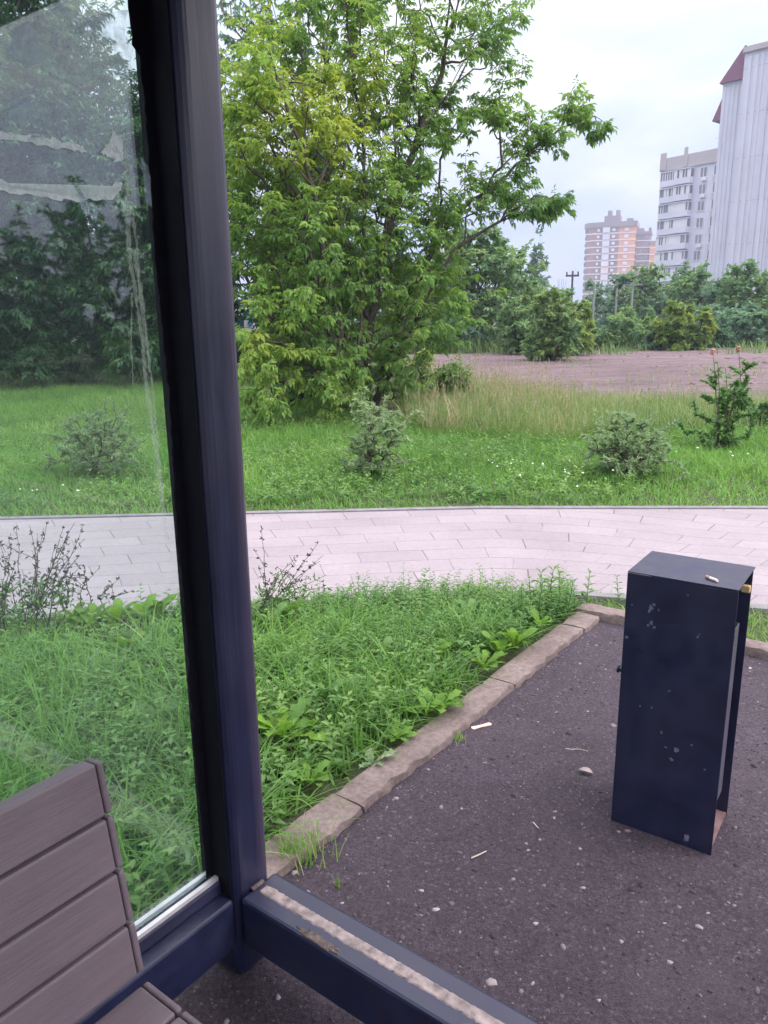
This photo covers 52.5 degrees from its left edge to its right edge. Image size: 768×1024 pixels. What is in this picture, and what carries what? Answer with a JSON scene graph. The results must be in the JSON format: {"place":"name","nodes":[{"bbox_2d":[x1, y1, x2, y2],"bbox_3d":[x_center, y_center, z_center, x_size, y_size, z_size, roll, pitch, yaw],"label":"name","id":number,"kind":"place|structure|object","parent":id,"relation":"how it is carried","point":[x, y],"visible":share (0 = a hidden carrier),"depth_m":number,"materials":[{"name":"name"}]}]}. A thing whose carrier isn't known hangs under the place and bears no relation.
{"place":"outdoors","nodes":[
{"label":"outdoors","id":0,"kind":"place"},
{"bbox_2d":[0,362,263,388],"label":"shade grass","id":1,"kind":"structure","parent":0,"point":[94,374],"depth_m":17.53,"materials":[{"name":"green plant"}]},
{"bbox_2d":[0,509,767,614],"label":"path","id":2,"kind":"structure","parent":0,"point":[604,546],"depth_m":4.78,"materials":[{"name":"grey stone"}]},
{"bbox_2d":[0,379,767,516],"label":"lawn grass","id":3,"kind":"structure","parent":0,"point":[713,462],"depth_m":7.18,"materials":[{"name":"green plant"}]},
{"bbox_2d":[0,319,767,921],"bbox_3d":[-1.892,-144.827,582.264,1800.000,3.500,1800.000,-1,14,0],"label":"ground","id":4,"kind":"structure","parent":0,"point":[306,789],"depth_m":5.85,"materials":[{"name":"green plant"}]},
{"bbox_2d":[0,533,22,639],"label":"dry stalk plant","id":5,"kind":"object","parent":4,"relation":"on","point":[4,605],"visible":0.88,"depth_m":3.48,"materials":[{"name":"green plant"}]},
{"bbox_2d":[2,739,51,783],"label":"dandelion","id":6,"kind":"object","parent":4,"relation":"on","point":[31,753],"visible":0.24,"depth_m":2.44,"materials":[{"name":"green plant"}]},
{"bbox_2d":[0,710,58,748],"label":"thistle","id":7,"kind":"object","parent":4,"relation":"on","point":[25,730],"visible":0.3,"depth_m":2.63,"materials":[{"name":"green plant"}]},
{"bbox_2d":[0,522,83,635],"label":"dry stalk plant","id":8,"kind":"object","parent":4,"relation":"on","point":[37,599],"visible":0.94,"depth_m":3.43,"materials":[{"name":"green plant"}]},
{"bbox_2d":[0,28,90,377],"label":"leafy tree","id":9,"kind":"object","parent":4,"relation":"on","point":[30,233],"visible":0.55,"depth_m":15.61,"materials":[{"name":"green plant"}]},
{"bbox_2d":[0,331,96,388],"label":"bush","id":10,"kind":"object","parent":4,"relation":"on","point":[39,365],"visible":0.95,"depth_m":15.91,"materials":[{"name":"green plant"}]},
{"bbox_2d":[24,524,83,635],"bbox_3d":[-1.462,0.303,3.488,0.307,0.532,0.166,-2,14,-6],"label":"dry stalk plant","id":11,"kind":"object","parent":4,"relation":"on","point":[61,598],"visible":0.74,"depth_m":3.48,"materials":[{"name":"green plant"}]},
{"bbox_2d":[1,0,144,369],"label":"leafy tree","id":12,"kind":"object","parent":4,"relation":"on","point":[105,61],"visible":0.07,"depth_m":19.32,"materials":[{"name":"green plant"}]},
{"bbox_2d":[57,602,88,628],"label":"dock plant","id":13,"kind":"object","parent":4,"relation":"on","point":[76,613],"visible":0.57,"depth_m":3.55,"materials":[{"name":"green plant"}]},
{"bbox_2d":[0,0,152,381],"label":"leafy tree","id":14,"kind":"object","parent":4,"relation":"on","point":[52,81],"visible":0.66,"depth_m":15.60,"materials":[{"name":"green plant"}]},
{"bbox_2d":[63,565,99,607],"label":"dry stalk plant","id":15,"kind":"object","parent":4,"relation":"on","point":[84,582],"visible":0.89,"depth_m":3.57,"materials":[{"name":"grey plant"}]},
{"bbox_2d":[70,601,114,630],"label":"dock plant","id":16,"kind":"object","parent":4,"relation":"on","point":[94,608],"visible":0.83,"depth_m":3.54,"materials":[{"name":"green plant"}]},
{"bbox_2d":[41,397,148,476],"bbox_3d":[-2.581,-0.678,6.996,0.953,0.742,0.977,-1,14,0],"label":"wispy shrub","id":17,"kind":"object","parent":4,"relation":"on","point":[86,446],"visible":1,"depth_m":6.91,"materials":[{"name":"green plant"}]},
{"bbox_2d":[81,647,130,669],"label":"thistle","id":18,"kind":"object","parent":4,"relation":"on","point":[112,651],"visible":0.15,"depth_m":3.18,"materials":[{"name":"green plant"}]},
{"bbox_2d":[97,576,133,608],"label":"dry stalk plant","id":19,"kind":"object","parent":4,"relation":"on","point":[105,590],"visible":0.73,"depth_m":3.64,"materials":[{"name":"grey plant"}]},
{"bbox_2d":[98,598,135,626],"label":"dock plant","id":20,"kind":"object","parent":4,"relation":"on","point":[117,609],"visible":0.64,"depth_m":3.56,"materials":[{"name":"green plant"}]},
{"bbox_2d":[91,322,161,386],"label":"bush","id":21,"kind":"object","parent":4,"relation":"on","point":[112,368],"visible":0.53,"depth_m":16.07,"materials":[{"name":"green plant"}]},
{"bbox_2d":[107,631,146,656],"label":"dock plant","id":22,"kind":"object","parent":4,"relation":"on","point":[123,641],"visible":0.55,"depth_m":3.25,"materials":[{"name":"green plant"}]},
{"bbox_2d":[121,660,162,684],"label":"dandelion","id":23,"kind":"object","parent":4,"relation":"on","point":[134,665],"visible":0.44,"depth_m":3.03,"materials":[{"name":"green plant"}]},
{"bbox_2d":[44,106,240,384],"bbox_3d":[-4.936,-5.386,16.039,3.918,5.493,3.866,-1,14,0],"label":"leafy tree","id":24,"kind":"object","parent":4,"relation":"on","point":[126,216],"visible":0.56,"depth_m":15.48,"materials":[{"name":"green plant"}]},
{"bbox_2d":[124,594,162,623],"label":"dock plant","id":25,"kind":"object","parent":4,"relation":"on","point":[146,603],"visible":0.7,"depth_m":3.58,"materials":[{"name":"green plant"}]},
{"bbox_2d":[130,701,178,733],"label":"thistle","id":26,"kind":"object","parent":4,"relation":"on","point":[163,710],"visible":0.2,"depth_m":2.69,"materials":[{"name":"green plant"}]},
{"bbox_2d":[129,689,187,716],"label":"thistle","id":27,"kind":"object","parent":4,"relation":"on","point":[141,704],"visible":0.26,"depth_m":2.79,"materials":[{"name":"green plant"}]},
{"bbox_2d":[143,593,177,619],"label":"dock plant","id":28,"kind":"object","parent":4,"relation":"on","point":[159,609],"visible":0.7,"depth_m":3.64,"materials":[{"name":"green plant"}]},
{"bbox_2d":[113,27,254,367],"bbox_3d":[-4.414,-7.034,17.595,3.610,7.909,3.688,-13,19,-40],"label":"leafy tree","id":29,"kind":"object","parent":4,"relation":"on","point":[132,95],"depth_m":17.01,"materials":[{"name":"green plant"}]},
{"bbox_2d":[235,309,259,344],"bbox_3d":[-3.774,-5.494,24.175,1.450,1.626,1.800,1,14,6],"label":"kiosk","id":30,"kind":"object","parent":4,"relation":"on","point":[244,322],"visible":0.13,"depth_m":23.31,"materials":[{"name":"teal paint"}]},
{"bbox_2d":[255,600,294,630],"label":"broad leaf weed","id":31,"kind":"object","parent":4,"relation":"on","point":[282,605],"visible":0.45,"depth_m":3.50,"materials":[{"name":"green plant"}]},
{"bbox_2d":[216,0,364,172],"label":"birch tree","id":32,"kind":"object","parent":4,"relation":"on","point":[227,39],"visible":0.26,"depth_m":18.70,"materials":[{"name":"green plant"}]},
{"bbox_2d":[0,567,582,920],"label":"verge weeds","id":33,"kind":"object","parent":4,"relation":"on","point":[175,846],"visible":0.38,"depth_m":2.73,"materials":[{"name":"green plant"}]},
{"bbox_2d":[251,525,332,627],"bbox_3d":[-0.426,0.304,3.534,0.386,0.482,0.279,-1,14,0],"label":"dry stalk plant","id":34,"kind":"object","parent":4,"relation":"on","point":[267,591],"visible":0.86,"depth_m":3.54,"materials":[{"name":"green plant"}]},
{"bbox_2d":[258,694,328,741],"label":"dandelion","id":35,"kind":"object","parent":4,"relation":"on","point":[298,708],"visible":0.69,"depth_m":2.60,"materials":[{"name":"green plant"}]},
{"bbox_2d":[0,579,589,920],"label":"verge grass","id":36,"kind":"structure","parent":4,"relation":"on","point":[180,807],"depth_m":2.74,"materials":[{"name":"green plant"}]},
{"bbox_2d":[239,161,353,365],"bbox_3d":[-1.804,-4.940,16.320,2.374,4.445,2.272,-1,14,0],"label":"leafy tree","id":37,"kind":"object","parent":4,"relation":"on","point":[285,257],"visible":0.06,"depth_m":15.84,"materials":[{"name":"green plant"}]},
{"bbox_2d":[282,759,333,786],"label":"dandelion","id":38,"kind":"object","parent":4,"relation":"on","point":[315,774],"visible":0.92,"depth_m":2.37,"materials":[{"name":"green plant"}]},
{"bbox_2d":[229,144,402,372],"bbox_3d":[-1.136,-5.392,17.281,3.689,5.217,3.881,12,19,41],"label":"leafy tree","id":39,"kind":"object","parent":4,"relation":"on","point":[355,215],"visible":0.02,"depth_m":16.78,"materials":[{"name":"green plant"}]},
{"bbox_2d":[268,339,363,407],"bbox_3d":[-1.016,-2.141,12.323,1.690,1.210,1.538,4,15,19],"label":"bush","id":40,"kind":"object","parent":4,"relation":"on","point":[301,395],"visible":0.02,"depth_m":12.08,"materials":[{"name":"green plant"}]},
{"bbox_2d":[311,679,345,704],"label":"broad leaf weed","id":41,"kind":"object","parent":4,"relation":"on","point":[328,688],"visible":0.59,"depth_m":2.83,"materials":[{"name":"green plant"}]},
{"bbox_2d":[351,747,395,768],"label":"thistle","id":42,"kind":"object","parent":4,"relation":"on","point":[371,755],"visible":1,"depth_m":2.48,"materials":[{"name":"green plant"}]},
{"bbox_2d":[338,387,423,473],"bbox_3d":[-0.027,-0.701,6.842,0.789,0.798,0.690,-1,14,0],"label":"wispy shrub","id":43,"kind":"object","parent":4,"relation":"on","point":[384,431],"visible":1,"depth_m":6.76,"materials":[{"name":"green plant"}]},
{"bbox_2d":[0,506,767,519],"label":"path edging","id":44,"kind":"object","parent":4,"relation":"on","point":[372,510],"visible":0.27,"depth_m":5.63,"materials":[{"name":"grey concrete"}]},
{"bbox_2d":[1,590,767,624],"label":"path edging","id":45,"kind":"object","parent":4,"relation":"on","point":[763,607],"visible":0.2,"depth_m":3.86,"materials":[{"name":"grey concrete"}]},
{"bbox_2d":[371,636,401,660],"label":"broad leaf weed","id":46,"kind":"object","parent":4,"relation":"on","point":[385,641],"visible":0.41,"depth_m":3.18,"materials":[{"name":"green plant"}]},
{"bbox_2d":[384,716,418,741],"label":"dandelion","id":47,"kind":"object","parent":4,"relation":"on","point":[401,733],"visible":0.87,"depth_m":2.61,"materials":[{"name":"green plant"}]},
{"bbox_2d":[254,562,575,684],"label":"fine weeds","id":48,"kind":"object","parent":4,"relation":"on","point":[404,596],"visible":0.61,"depth_m":3.53,"materials":[{"name":"green plant"}]},
{"bbox_2d":[219,0,618,423],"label":"maple tree","id":49,"kind":"object","parent":4,"relation":"on","point":[269,347],"visible":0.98,"depth_m":10.23,"materials":[{"name":"green plant"}]},
{"bbox_2d":[375,256,468,345],"bbox_3d":[1.574,-8.264,31.137,4.456,3.760,4.655,-1,14,0],"label":"leafy tree","id":50,"kind":"object","parent":4,"relation":"on","point":[383,330],"visible":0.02,"depth_m":30.61,"materials":[{"name":"green plant"}]},
{"bbox_2d":[405,693,442,717],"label":"dock plant","id":51,"kind":"object","parent":4,"relation":"on","point":[427,701],"visible":0.91,"depth_m":2.75,"materials":[{"name":"green plant"}]},
{"bbox_2d":[266,612,599,878],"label":"kerb","id":52,"kind":"structure","parent":4,"relation":"on","point":[389,774],"depth_m":2.53,"materials":[{"name":"concrete"}]},
{"bbox_2d":[265,825,306,860],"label":"grass tuft","id":53,"kind":"object","parent":52,"relation":"on","point":[287,847],"visible":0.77,"depth_m":2.05,"materials":[{"name":"green plant"}]},
{"bbox_2d":[268,809,350,875],"bbox_3d":[-0.226,0.871,2.058,0.284,0.096,0.175,-13,19,-40],"label":"grass tuft","id":54,"kind":"object","parent":52,"relation":"on","point":[311,847],"visible":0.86,"depth_m":2.06,"materials":[{"name":"green plant"}]},
{"bbox_2d":[354,333,522,353],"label":"rough grass","id":55,"kind":"structure","parent":4,"relation":"on","point":[479,349],"depth_m":27.80,"materials":[{"name":"green plant"}]},
{"bbox_2d":[420,687,463,713],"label":"dandelion","id":56,"kind":"object","parent":4,"relation":"on","point":[440,707],"visible":0.86,"depth_m":2.79,"materials":[{"name":"green plant"}]},
{"bbox_2d":[408,348,478,396],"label":"bush","id":57,"kind":"object","parent":4,"relation":"on","point":[448,373],"visible":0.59,"depth_m":13.03,"materials":[{"name":"green plant"}]},
{"bbox_2d":[434,298,501,350],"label":"bush","id":58,"kind":"object","parent":4,"relation":"on","point":[472,331],"visible":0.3,"depth_m":28.37,"materials":[{"name":"green plant"}]},
{"bbox_2d":[456,598,488,618],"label":"broad leaf weed","id":59,"kind":"object","parent":4,"relation":"on","point":[471,600],"visible":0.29,"depth_m":3.61,"materials":[{"name":"green plant"}]},
{"bbox_2d":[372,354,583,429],"bbox_3d":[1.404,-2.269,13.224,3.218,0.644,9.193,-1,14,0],"label":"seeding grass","id":60,"kind":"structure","parent":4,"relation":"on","point":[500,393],"depth_m":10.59,"materials":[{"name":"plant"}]},
{"bbox_2d":[417,221,550,349],"bbox_3d":[3.869,-8.574,29.892,5.483,4.801,5.165,-9,17,-30],"label":"leafy tree","id":61,"kind":"object","parent":4,"relation":"on","point":[492,262],"visible":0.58,"depth_m":28.80,"materials":[{"name":"green plant"}]},
{"bbox_2d":[461,647,506,671],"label":"dandelion","id":62,"kind":"object","parent":4,"relation":"on","point":[482,659],"visible":0.86,"depth_m":3.11,"materials":[{"name":"green plant"}]},
{"bbox_2d":[374,363,607,438],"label":"dry grass","id":63,"kind":"structure","parent":4,"relation":"on","point":[467,397],"depth_m":10.49,"materials":[{"name":"plant"}]},
{"bbox_2d":[480,630,518,651],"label":"dock plant","id":64,"kind":"object","parent":4,"relation":"on","point":[502,643],"visible":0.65,"depth_m":3.21,"materials":[{"name":"green plant"}]},
{"bbox_2d":[497,627,537,650],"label":"dock plant","id":65,"kind":"object","parent":4,"relation":"on","point":[514,637],"visible":0.9,"depth_m":3.25,"materials":[{"name":"green plant"}]},
{"bbox_2d":[525,228,552,319],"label":"poplar tree","id":66,"kind":"object","parent":4,"relation":"on","point":[534,262],"visible":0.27,"depth_m":71.35,"materials":[{"name":"green plant"}]},
{"bbox_2d":[526,605,552,630],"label":"dock plant","id":67,"kind":"object","parent":4,"relation":"on","point":[534,612],"visible":0.73,"depth_m":3.48,"materials":[{"name":"green plant"}]},
{"bbox_2d":[520,282,584,360],"bbox_3d":[4.934,-5.564,22.814,1.964,2.310,2.077,-1,14,0],"label":"bush","id":68,"kind":"object","parent":4,"relation":"on","point":[557,332],"visible":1,"depth_m":22.39,"materials":[{"name":"green plant"}]},
{"bbox_2d":[391,371,767,441],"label":"meadow grass","id":69,"kind":"structure","parent":4,"relation":"on","point":[600,401],"depth_m":9.74,"materials":[{"name":"green plant"}]},
{"bbox_2d":[403,350,767,405],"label":"gravel lot","id":70,"kind":"structure","parent":4,"relation":"on","point":[616,367],"depth_m":19.37,"materials":[{"name":"gravel"}]},
{"bbox_2d":[491,296,539,352],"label":"bush","id":71,"kind":"object","parent":70,"relation":"on","point":[515,329],"visible":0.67,"depth_m":26.12,"materials":[{"name":"green plant"}]},
{"bbox_2d":[404,349,766,395],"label":"lot weeds","id":72,"kind":"object","parent":70,"relation":"on","point":[596,364],"visible":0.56,"depth_m":18.13,"materials":[{"name":"green plant"}]},
{"bbox_2d":[573,298,598,354],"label":"bush","id":73,"kind":"object","parent":70,"relation":"on","point":[588,337],"visible":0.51,"depth_m":25.11,"materials":[{"name":"green plant"}]},
{"bbox_2d":[573,278,621,327],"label":"hedge tree","id":74,"kind":"object","parent":4,"relation":"on","point":[600,300],"visible":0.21,"depth_m":59.39,"materials":[{"name":"green plant"}]},
{"bbox_2d":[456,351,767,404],"bbox_3d":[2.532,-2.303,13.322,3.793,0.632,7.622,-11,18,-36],"label":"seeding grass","id":75,"kind":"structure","parent":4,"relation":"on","point":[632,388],"depth_m":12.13,"materials":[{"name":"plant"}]},
{"bbox_2d":[595,310,640,349],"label":"bush","id":76,"kind":"object","parent":4,"relation":"on","point":[613,332],"visible":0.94,"depth_m":27.94,"materials":[{"name":"green plant"}]},
{"bbox_2d":[582,210,655,319],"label":"brick tower","id":77,"kind":"structure","parent":4,"relation":"on","point":[616,244],"depth_m":356.88,"materials":[{"name":"brick"}]},
{"bbox_2d":[595,269,645,348],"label":"hedge tree","id":78,"kind":"object","parent":4,"relation":"on","point":[622,279],"visible":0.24,"depth_m":55.60,"materials":[{"name":"green plant"}]},
{"bbox_2d":[571,408,690,480],"bbox_3d":[2.091,-0.588,6.671,0.912,0.609,0.881,-1,14,0],"label":"wispy shrub","id":79,"kind":"object","parent":4,"relation":"on","point":[628,449],"visible":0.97,"depth_m":6.59,"materials":[{"name":"green plant"}]},
{"bbox_2d":[617,305,658,348],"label":"bush","id":80,"kind":"object","parent":4,"relation":"on","point":[642,324],"visible":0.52,"depth_m":29.95,"materials":[{"name":"green plant"}]},
{"bbox_2d":[613,262,670,348],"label":"hedge tree","id":81,"kind":"object","parent":4,"relation":"on","point":[649,280],"visible":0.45,"depth_m":49.65,"materials":[{"name":"green plant"}]},
{"bbox_2d":[642,327,664,349],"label":"bush","id":82,"kind":"object","parent":4,"relation":"on","point":[649,337],"visible":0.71,"depth_m":28.27,"materials":[{"name":"green plant"}]},
{"bbox_2d":[639,270,686,348],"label":"hedge tree","id":83,"kind":"object","parent":4,"relation":"on","point":[658,308],"visible":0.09,"depth_m":48.23,"materials":[{"name":"green plant"}]},
{"bbox_2d":[576,603,767,659],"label":"kerb","id":84,"kind":"structure","parent":4,"relation":"on","point":[756,648],"depth_m":3.58,"materials":[{"name":"concrete"}]},
{"bbox_2d":[651,299,697,350],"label":"bush","id":85,"kind":"object","parent":4,"relation":"on","point":[672,334],"visible":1,"depth_m":27.47,"materials":[{"name":"green plant"}]},
{"bbox_2d":[582,585,767,642],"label":"grass","id":86,"kind":"structure","parent":4,"relation":"on","point":[763,632],"depth_m":3.57,"materials":[{"name":"green plant"}]},
{"bbox_2d":[653,147,717,316],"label":"apartment block","id":87,"kind":"structure","parent":4,"relation":"on","point":[686,194],"depth_m":143.40,"materials":[{"name":"concrete"}]},
{"bbox_2d":[660,259,720,329],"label":"hedge tree","id":88,"kind":"object","parent":4,"relation":"on","point":[687,288],"visible":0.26,"depth_m":43.83,"materials":[{"name":"green plant"}]},
{"bbox_2d":[684,305,717,349],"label":"bush","id":89,"kind":"object","parent":4,"relation":"on","point":[707,331],"visible":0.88,"depth_m":27.72,"materials":[{"name":"green plant"}]},
{"bbox_2d":[684,303,724,341],"bbox_3d":[16.188,-9.200,39.097,3.251,2.588,2.953,-1,14,0],"label":"hedge tree","id":90,"kind":"object","parent":4,"relation":"on","point":[716,308],"visible":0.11,"depth_m":38.36,"materials":[{"name":"green plant"}]},
{"bbox_2d":[699,272,733,323],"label":"hedge tree","id":91,"kind":"object","parent":4,"relation":"on","point":[709,295],"visible":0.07,"depth_m":42.37,"materials":[{"name":"green plant"}]},
{"bbox_2d":[708,362,726,449],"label":"tall weed","id":92,"kind":"object","parent":4,"relation":"on","point":[722,403],"visible":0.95,"depth_m":7.82,"materials":[{"name":"green plant"}]},
{"bbox_2d":[676,359,760,449],"bbox_3d":[3.426,-1.063,7.830,0.844,0.941,0.574,-1,14,0],"label":"young tree","id":93,"kind":"object","parent":4,"relation":"on","point":[743,400],"visible":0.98,"depth_m":7.84,"materials":[{"name":"green plant"}]},
{"bbox_2d":[704,312,740,347],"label":"bush","id":94,"kind":"object","parent":4,"relation":"on","point":[724,334],"visible":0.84,"depth_m":29.90,"materials":[{"name":"green plant"}]},
{"bbox_2d":[707,41,767,304],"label":"striped building","id":95,"kind":"structure","parent":4,"relation":"on","point":[739,229],"depth_m":108.99,"materials":[{"name":"metal"}]},
{"bbox_2d":[714,258,767,347],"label":"hedge tree","id":96,"kind":"object","parent":4,"relation":"on","point":[740,286],"visible":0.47,"depth_m":39.95,"materials":[{"name":"green plant"}]},
{"bbox_2d":[714,301,767,347],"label":"hedge tree","id":97,"kind":"object","parent":4,"relation":"on","point":[751,308],"visible":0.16,"depth_m":36.61,"materials":[{"name":"green plant"}]},
{"bbox_2d":[728,309,767,347],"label":"bush","id":98,"kind":"object","parent":4,"relation":"on","point":[752,333],"visible":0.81,"depth_m":30.00,"materials":[{"name":"green plant"}]},
{"bbox_2d":[747,400,767,426],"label":"shrub","id":99,"kind":"object","parent":4,"relation":"on","point":[763,407],"visible":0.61,"depth_m":9.18,"materials":[{"name":"green plant"}]},
{"bbox_2d":[0,0,767,311],"label":"sky","id":100,"kind":"structure","parent":0,"point":[656,68],"materials":[{"name":"white"}]},
{"bbox_2d":[173,621,767,1023],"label":"asphalt pavement","id":101,"kind":"structure","parent":0,"point":[654,998],"depth_m":1.97,"materials":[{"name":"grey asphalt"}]},
{"bbox_2d":[0,757,201,1023],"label":"bench","id":102,"kind":"object","parent":101,"relation":"on","point":[70,952],"visible":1,"depth_m":1.02,"materials":[{"name":"wood"}]},
{"bbox_2d":[0,0,539,1023],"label":"bus shelter","id":103,"kind":"object","parent":101,"relation":"on","point":[234,908],"visible":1,"depth_m":1.45,"materials":[{"name":"blue paint"}]},
{"bbox_2d":[611,551,755,854],"bbox_3d":[0.800,0.506,2.126,0.287,0.742,0.213,9,17,34],"label":"litter bin","id":104,"kind":"object","parent":101,"relation":"on","point":[680,668],"visible":1,"depth_m":2.04,"materials":[{"name":"black metal"}]},
{"bbox_2d":[407,349,767,394],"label":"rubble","id":105,"kind":"object","parent":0,"point":[740,357],"visible":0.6,"depth_m":21.49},
{"bbox_2d":[572,336,767,355],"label":"rough grass","id":106,"kind":"structure","parent":0,"point":[762,346],"depth_m":26.45,"materials":[{"name":"green plant"}]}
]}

